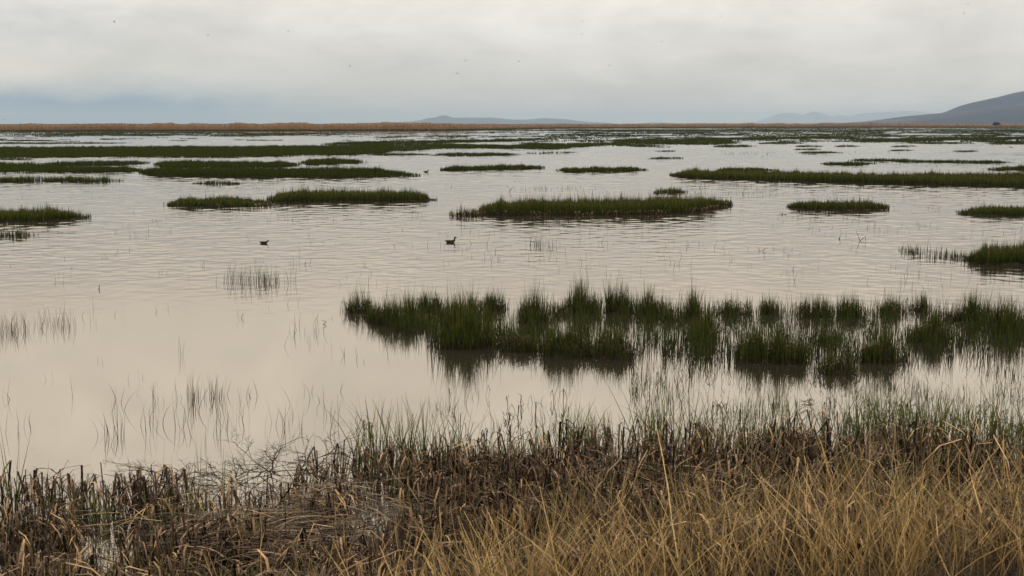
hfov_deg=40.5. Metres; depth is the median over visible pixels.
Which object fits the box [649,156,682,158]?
grass island
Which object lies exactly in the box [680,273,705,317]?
rush tussock
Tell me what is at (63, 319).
stem tuft
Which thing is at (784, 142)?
grass island
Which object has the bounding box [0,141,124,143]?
grass island
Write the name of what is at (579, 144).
grass island
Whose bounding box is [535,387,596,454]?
shoot clump
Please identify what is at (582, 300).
rush tussock
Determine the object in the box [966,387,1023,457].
shoot clump
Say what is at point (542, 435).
shoot clump
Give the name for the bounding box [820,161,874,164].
grass island
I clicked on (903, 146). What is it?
grass island
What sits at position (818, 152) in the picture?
grass island
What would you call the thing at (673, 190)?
grass island
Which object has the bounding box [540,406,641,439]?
stem tuft
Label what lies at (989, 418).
shoot clump
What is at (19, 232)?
grass island
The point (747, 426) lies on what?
shoot clump
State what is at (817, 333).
rush tussock
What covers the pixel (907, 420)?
shoot clump
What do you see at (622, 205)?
grass island
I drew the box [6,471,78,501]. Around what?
dead bush
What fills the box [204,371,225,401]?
stem tuft
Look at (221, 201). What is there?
grass island
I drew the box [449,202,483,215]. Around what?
grass island
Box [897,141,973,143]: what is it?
grass island
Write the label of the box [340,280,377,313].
rush tussock
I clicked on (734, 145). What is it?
grass island
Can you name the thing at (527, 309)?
rush tussock
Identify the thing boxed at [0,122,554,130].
reed bed
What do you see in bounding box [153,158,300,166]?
grass island
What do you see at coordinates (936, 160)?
grass island
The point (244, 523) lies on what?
shoot clump
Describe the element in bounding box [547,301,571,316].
rush tussock
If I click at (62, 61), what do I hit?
sky
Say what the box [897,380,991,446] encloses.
shoot clump
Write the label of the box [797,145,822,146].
grass island
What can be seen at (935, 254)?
tuft
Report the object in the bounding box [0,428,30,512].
shoot clump
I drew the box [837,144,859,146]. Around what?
grass island
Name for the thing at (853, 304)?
rush tussock
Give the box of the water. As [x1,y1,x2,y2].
[0,127,1023,575]
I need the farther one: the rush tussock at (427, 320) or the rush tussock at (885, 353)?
the rush tussock at (427, 320)
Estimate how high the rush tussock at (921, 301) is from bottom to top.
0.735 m
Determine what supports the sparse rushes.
on the water
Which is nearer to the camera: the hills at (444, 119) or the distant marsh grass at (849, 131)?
the distant marsh grass at (849, 131)
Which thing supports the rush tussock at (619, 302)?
on the water
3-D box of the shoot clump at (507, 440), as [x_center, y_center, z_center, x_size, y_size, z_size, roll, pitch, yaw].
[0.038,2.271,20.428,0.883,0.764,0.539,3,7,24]
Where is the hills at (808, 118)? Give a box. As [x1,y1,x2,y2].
[753,111,933,123]
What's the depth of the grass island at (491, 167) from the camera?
152.78 m
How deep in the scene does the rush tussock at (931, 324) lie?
32.09 m
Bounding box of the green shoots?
[0,396,1023,575]
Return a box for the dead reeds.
[0,402,1023,575]
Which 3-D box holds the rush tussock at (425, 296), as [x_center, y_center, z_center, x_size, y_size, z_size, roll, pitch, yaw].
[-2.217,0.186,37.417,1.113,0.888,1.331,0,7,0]
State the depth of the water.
42.65 m
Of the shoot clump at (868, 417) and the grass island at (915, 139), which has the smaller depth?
the shoot clump at (868, 417)
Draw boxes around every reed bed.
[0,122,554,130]
[465,122,1023,127]
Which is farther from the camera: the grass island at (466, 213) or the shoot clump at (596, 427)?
the grass island at (466, 213)
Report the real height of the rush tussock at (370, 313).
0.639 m
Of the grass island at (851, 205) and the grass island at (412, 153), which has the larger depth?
the grass island at (412, 153)
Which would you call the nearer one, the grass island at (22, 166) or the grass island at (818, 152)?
the grass island at (22, 166)
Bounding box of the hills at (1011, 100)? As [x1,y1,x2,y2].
[850,91,1023,123]
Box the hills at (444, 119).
[358,115,614,123]
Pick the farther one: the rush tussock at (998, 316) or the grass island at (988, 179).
the grass island at (988, 179)
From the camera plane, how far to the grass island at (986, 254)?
50.19 m
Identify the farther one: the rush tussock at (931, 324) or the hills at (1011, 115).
the hills at (1011, 115)
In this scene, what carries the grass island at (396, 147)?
on the water
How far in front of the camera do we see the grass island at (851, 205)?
81.67 m
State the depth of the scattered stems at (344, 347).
29.93 m
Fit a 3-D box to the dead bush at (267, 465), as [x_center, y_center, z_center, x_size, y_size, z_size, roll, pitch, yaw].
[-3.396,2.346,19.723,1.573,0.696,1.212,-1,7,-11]
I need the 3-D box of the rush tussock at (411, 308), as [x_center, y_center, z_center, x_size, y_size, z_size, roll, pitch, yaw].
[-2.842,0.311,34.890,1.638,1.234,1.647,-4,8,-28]
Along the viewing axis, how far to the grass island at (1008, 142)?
353.69 m
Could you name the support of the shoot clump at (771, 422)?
on the water
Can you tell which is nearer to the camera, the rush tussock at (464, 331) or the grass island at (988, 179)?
the rush tussock at (464, 331)
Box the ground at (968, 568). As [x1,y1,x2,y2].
[0,124,1022,575]
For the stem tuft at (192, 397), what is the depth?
25.42 m
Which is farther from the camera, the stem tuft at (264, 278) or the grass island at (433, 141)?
the grass island at (433, 141)
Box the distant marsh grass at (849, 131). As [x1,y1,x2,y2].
[0,127,1023,141]
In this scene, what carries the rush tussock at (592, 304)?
on the water
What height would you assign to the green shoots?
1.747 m
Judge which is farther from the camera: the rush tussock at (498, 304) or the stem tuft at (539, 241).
the stem tuft at (539, 241)
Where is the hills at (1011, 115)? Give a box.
[885,106,1023,123]
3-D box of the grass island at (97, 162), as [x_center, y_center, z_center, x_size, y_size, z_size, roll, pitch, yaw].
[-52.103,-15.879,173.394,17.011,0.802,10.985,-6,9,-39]
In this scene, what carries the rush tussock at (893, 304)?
on the water
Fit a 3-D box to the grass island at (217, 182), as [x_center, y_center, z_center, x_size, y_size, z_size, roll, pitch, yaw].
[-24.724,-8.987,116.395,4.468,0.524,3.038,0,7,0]
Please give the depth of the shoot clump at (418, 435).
20.29 m
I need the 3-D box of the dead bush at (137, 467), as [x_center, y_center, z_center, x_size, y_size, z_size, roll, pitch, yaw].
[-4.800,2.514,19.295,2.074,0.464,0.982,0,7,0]
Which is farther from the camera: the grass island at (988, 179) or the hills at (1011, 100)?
the hills at (1011, 100)
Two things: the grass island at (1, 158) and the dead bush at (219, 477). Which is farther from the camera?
the grass island at (1, 158)
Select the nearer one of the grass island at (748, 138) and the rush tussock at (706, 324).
the rush tussock at (706, 324)
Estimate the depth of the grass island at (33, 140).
407.81 m
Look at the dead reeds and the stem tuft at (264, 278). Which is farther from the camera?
the stem tuft at (264, 278)
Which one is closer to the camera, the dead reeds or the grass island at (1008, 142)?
the dead reeds
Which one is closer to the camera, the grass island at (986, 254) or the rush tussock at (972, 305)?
the rush tussock at (972, 305)
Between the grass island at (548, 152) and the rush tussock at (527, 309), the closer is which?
the rush tussock at (527, 309)
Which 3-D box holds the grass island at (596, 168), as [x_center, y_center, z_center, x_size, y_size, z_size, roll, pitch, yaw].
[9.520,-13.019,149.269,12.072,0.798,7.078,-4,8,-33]
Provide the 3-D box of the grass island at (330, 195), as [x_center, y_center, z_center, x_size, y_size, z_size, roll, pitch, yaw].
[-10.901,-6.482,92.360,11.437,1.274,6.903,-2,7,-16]
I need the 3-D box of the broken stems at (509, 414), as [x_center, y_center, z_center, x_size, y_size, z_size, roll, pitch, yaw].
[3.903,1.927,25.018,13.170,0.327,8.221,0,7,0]
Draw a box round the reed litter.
[0,437,1023,575]
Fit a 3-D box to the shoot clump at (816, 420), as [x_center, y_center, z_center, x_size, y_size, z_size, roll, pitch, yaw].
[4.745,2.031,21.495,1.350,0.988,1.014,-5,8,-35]
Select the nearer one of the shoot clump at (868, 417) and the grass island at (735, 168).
the shoot clump at (868, 417)
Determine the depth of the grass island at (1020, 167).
151.45 m
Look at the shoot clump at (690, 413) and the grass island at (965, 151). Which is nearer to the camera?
the shoot clump at (690, 413)
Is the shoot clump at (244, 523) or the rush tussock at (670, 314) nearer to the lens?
the shoot clump at (244, 523)
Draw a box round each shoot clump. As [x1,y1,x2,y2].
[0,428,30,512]
[60,470,124,536]
[145,487,211,544]
[205,503,277,554]
[322,396,415,469]
[374,391,453,468]
[418,394,496,457]
[486,420,544,461]
[517,411,569,456]
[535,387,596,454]
[566,400,621,454]
[603,375,706,447]
[664,383,736,447]
[688,389,798,453]
[717,381,816,452]
[767,390,863,447]
[831,375,916,443]
[866,391,951,442]
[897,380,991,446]
[925,370,1023,449]
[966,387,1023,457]
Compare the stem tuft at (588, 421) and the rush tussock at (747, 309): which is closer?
the stem tuft at (588, 421)
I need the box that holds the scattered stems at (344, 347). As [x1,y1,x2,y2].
[6,135,1021,444]
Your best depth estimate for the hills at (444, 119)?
33355.01 m
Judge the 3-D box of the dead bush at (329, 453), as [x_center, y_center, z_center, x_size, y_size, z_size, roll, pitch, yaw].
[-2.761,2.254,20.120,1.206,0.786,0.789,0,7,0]
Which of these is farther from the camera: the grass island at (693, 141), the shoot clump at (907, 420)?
the grass island at (693, 141)
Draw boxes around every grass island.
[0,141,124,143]
[0,143,391,157]
[0,157,35,159]
[0,161,142,171]
[0,173,121,181]
[0,202,90,221]
[0,226,38,237]
[10,139,56,140]
[45,158,148,165]
[137,162,396,176]
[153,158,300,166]
[163,193,275,206]
[193,180,239,183]
[241,132,326,134]
[266,184,436,202]
[300,157,366,164]
[321,138,537,144]
[347,141,570,150]
[369,152,429,154]
[375,170,421,176]
[431,151,524,155]
[440,163,544,170]
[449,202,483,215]
[474,190,733,215]
[513,142,607,147]
[531,151,579,153]
[556,165,648,171]
[594,142,669,147]
[609,138,738,144]
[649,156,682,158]
[653,184,687,193]
[669,165,1023,186]
[679,136,859,139]
[713,144,753,146]
[717,165,776,170]
[759,141,800,143]
[786,196,889,210]
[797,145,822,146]
[799,150,842,152]
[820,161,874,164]
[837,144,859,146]
[848,157,1012,162]
[850,136,1023,141]
[890,145,917,146]
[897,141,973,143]
[955,150,977,151]
[957,203,1023,215]
[961,235,1023,264]
[985,140,1023,144]
[989,163,1023,170]
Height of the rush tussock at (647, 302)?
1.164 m
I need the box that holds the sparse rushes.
[351,286,1023,450]
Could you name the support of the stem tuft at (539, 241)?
on the water
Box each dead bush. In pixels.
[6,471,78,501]
[103,457,239,487]
[190,456,283,483]
[219,429,324,478]
[286,423,362,471]
[340,436,378,467]
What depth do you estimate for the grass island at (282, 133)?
679.52 m
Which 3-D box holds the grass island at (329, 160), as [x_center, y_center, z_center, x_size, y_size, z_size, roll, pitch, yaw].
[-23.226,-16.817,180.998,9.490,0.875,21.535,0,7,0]
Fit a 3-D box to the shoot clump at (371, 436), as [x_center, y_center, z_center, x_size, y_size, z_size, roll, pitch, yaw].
[-2.130,2.082,20.174,1.201,1.198,1.133,-3,8,-26]
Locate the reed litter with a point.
(337, 518)
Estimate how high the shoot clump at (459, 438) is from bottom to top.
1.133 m
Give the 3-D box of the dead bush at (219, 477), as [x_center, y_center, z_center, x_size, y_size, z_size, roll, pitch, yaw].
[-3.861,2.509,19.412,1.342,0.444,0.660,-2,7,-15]
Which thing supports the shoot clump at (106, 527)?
on the water
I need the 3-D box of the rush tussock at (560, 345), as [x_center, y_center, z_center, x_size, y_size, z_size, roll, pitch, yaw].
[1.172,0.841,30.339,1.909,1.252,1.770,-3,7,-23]
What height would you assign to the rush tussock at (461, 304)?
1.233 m
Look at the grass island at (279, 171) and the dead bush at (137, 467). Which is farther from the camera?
the grass island at (279, 171)
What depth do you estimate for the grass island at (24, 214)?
72.58 m
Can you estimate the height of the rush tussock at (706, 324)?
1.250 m
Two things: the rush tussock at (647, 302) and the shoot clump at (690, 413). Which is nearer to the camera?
the shoot clump at (690, 413)
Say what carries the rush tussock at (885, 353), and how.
on the water
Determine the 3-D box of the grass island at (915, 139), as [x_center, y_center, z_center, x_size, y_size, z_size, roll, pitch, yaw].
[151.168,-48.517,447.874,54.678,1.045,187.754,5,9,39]
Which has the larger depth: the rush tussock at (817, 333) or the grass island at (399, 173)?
the grass island at (399, 173)
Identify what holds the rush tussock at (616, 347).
on the water
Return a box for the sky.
[0,0,1023,123]
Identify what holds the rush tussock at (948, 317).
on the water
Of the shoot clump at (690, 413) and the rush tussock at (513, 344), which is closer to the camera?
the shoot clump at (690, 413)
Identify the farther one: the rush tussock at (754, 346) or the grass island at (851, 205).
the grass island at (851, 205)
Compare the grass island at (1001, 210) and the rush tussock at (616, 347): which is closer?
the rush tussock at (616, 347)
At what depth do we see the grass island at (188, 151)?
239.87 m
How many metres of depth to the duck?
58.62 m
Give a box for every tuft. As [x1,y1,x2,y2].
[0,311,34,335]
[25,309,75,329]
[185,374,202,399]
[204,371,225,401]
[216,261,296,283]
[525,235,556,245]
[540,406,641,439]
[900,240,962,260]
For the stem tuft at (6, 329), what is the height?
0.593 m
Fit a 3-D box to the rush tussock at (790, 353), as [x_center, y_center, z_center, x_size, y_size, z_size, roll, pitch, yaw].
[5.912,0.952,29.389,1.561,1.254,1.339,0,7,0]
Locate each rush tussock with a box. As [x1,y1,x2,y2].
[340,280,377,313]
[355,303,382,319]
[366,279,438,327]
[410,314,439,327]
[415,287,445,312]
[417,278,521,353]
[429,277,501,321]
[474,281,509,310]
[488,326,540,353]
[510,276,565,324]
[520,299,601,360]
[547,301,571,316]
[556,267,593,312]
[574,317,654,361]
[585,288,601,312]
[599,272,641,313]
[626,278,675,314]
[657,301,689,321]
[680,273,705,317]
[681,297,723,341]
[709,293,764,317]
[720,315,787,362]
[755,294,789,315]
[759,311,827,365]
[786,291,845,319]
[801,344,880,376]
[805,325,849,343]
[833,287,870,317]
[850,313,912,364]
[870,285,912,314]
[898,295,972,345]
[904,288,934,311]
[936,306,968,321]
[942,279,1004,321]
[975,282,1023,334]
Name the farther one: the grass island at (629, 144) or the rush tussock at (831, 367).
the grass island at (629, 144)
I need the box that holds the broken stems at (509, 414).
[348,353,1023,449]
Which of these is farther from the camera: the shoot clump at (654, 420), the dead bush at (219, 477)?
the shoot clump at (654, 420)
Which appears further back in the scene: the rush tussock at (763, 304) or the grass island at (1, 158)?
the grass island at (1, 158)
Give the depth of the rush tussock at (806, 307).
36.14 m
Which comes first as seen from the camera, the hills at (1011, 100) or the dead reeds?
the dead reeds
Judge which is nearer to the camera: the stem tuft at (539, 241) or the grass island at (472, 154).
the stem tuft at (539, 241)
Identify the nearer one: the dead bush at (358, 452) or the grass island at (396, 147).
the dead bush at (358, 452)
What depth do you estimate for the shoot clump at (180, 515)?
16.57 m

